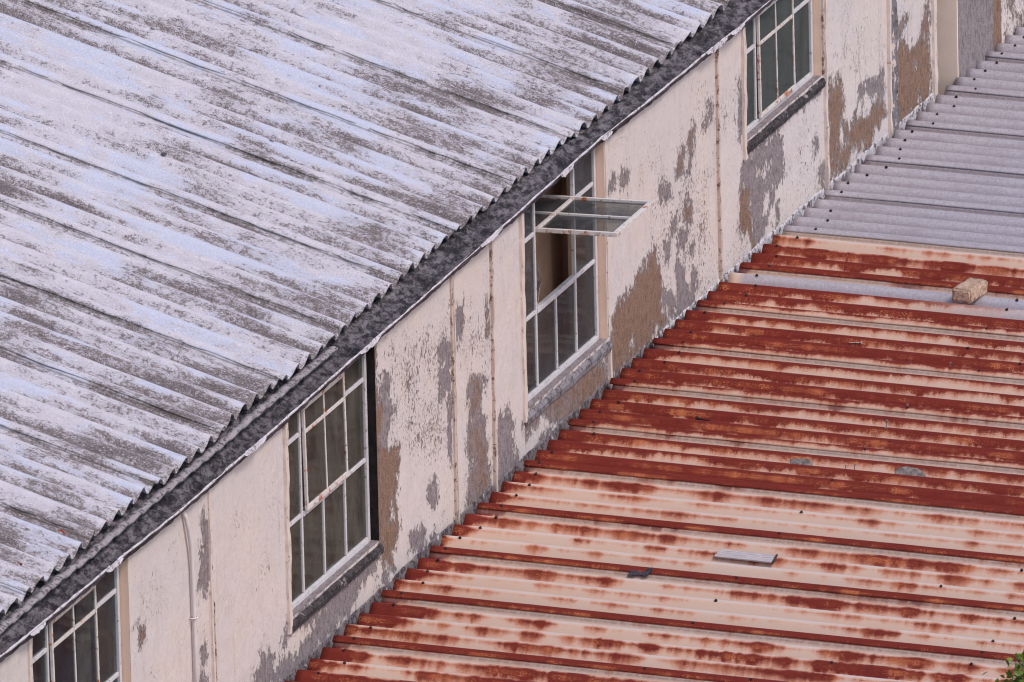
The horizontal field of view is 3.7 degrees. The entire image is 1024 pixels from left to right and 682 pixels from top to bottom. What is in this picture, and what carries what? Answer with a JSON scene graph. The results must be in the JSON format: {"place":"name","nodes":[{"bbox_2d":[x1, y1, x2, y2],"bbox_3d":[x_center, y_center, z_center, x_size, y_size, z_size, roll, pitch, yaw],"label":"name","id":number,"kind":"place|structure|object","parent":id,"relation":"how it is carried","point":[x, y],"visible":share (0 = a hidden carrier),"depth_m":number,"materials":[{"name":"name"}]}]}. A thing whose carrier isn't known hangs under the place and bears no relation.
{"place":"outdoors","nodes":[
{"label":"outdoors","id":0,"kind":"place"},
{"bbox_2d":[0,0,1023,681],"bbox_3d":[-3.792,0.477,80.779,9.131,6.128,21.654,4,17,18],"label":"warehouse","id":1,"kind":"structure","parent":0,"point":[322,320],"depth_m":78.16,"materials":[{"name":"grey concrete"}]},
{"bbox_2d":[32,565,121,681],"bbox_3d":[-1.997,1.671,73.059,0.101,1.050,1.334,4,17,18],"label":"window","id":2,"kind":"structure","parent":1,"relation":"in","point":[114,592],"depth_m":73.25,"materials":[{"name":"white metal"}]},
{"bbox_2d":[288,353,383,632],"bbox_3d":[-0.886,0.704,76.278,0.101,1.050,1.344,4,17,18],"label":"window","id":3,"kind":"structure","parent":1,"relation":"in","point":[334,464],"depth_m":76.41,"materials":[{"name":"white metal"}]},
{"bbox_2d":[524,149,653,424],"bbox_3d":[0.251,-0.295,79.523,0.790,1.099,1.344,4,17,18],"label":"window","id":4,"kind":"structure","parent":1,"relation":"in","point":[541,380],"depth_m":79.61,"materials":[{"name":"white metal"}]},
{"bbox_2d":[745,0,825,153],"bbox_3d":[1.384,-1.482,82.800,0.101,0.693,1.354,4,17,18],"label":"window","id":5,"kind":"structure","parent":1,"relation":"in","point":[789,13],"depth_m":82.80,"materials":[{"name":"white metal"}]},
{"label":"ground","id":6,"kind":"structure","parent":0,"visible":0},
{"bbox_2d":[280,26,1023,681],"bbox_3d":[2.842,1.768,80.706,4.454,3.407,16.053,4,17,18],"label":"lean to shed","id":7,"kind":"object","parent":6,"relation":"on","point":[868,490],"visible":1,"depth_m":78.59,"materials":[{"name":"metal"}]},
{"bbox_2d":[627,567,652,576],"bbox_3d":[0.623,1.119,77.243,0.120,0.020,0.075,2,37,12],"label":"scrap","id":8,"kind":"object","parent":7,"relation":"on","point":[648,571],"visible":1,"depth_m":77.24,"materials":[{"name":"grey metal"}]},
{"bbox_2d":[695,416,710,420],"bbox_3d":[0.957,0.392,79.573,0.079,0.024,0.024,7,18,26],"label":"nail","id":9,"kind":"object","parent":7,"relation":"on","point":[696,418],"visible":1,"depth_m":79.58,"materials":[{"name":"metal"}]},
{"bbox_2d":[714,549,777,563],"bbox_3d":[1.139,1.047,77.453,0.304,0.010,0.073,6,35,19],"label":"wooden slat","id":10,"kind":"object","parent":7,"relation":"on","point":[745,556],"visible":1,"depth_m":77.45,"materials":[{"name":"grey wood"}]},
{"bbox_2d":[952,278,987,303],"bbox_3d":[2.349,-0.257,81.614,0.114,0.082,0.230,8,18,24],"label":"brick","id":11,"kind":"object","parent":7,"relation":"on","point":[969,290],"visible":1,"depth_m":81.54,"materials":[{"name":"beige brick"}]},
{"bbox_2d":[982,650,1023,681],"bbox_3d":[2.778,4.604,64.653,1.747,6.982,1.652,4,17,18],"label":"leafy tree","id":12,"kind":"object","parent":6,"relation":"on","point":[1018,674],"visible":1,"depth_m":63.86,"materials":[{"name":"green plant"}]}
]}

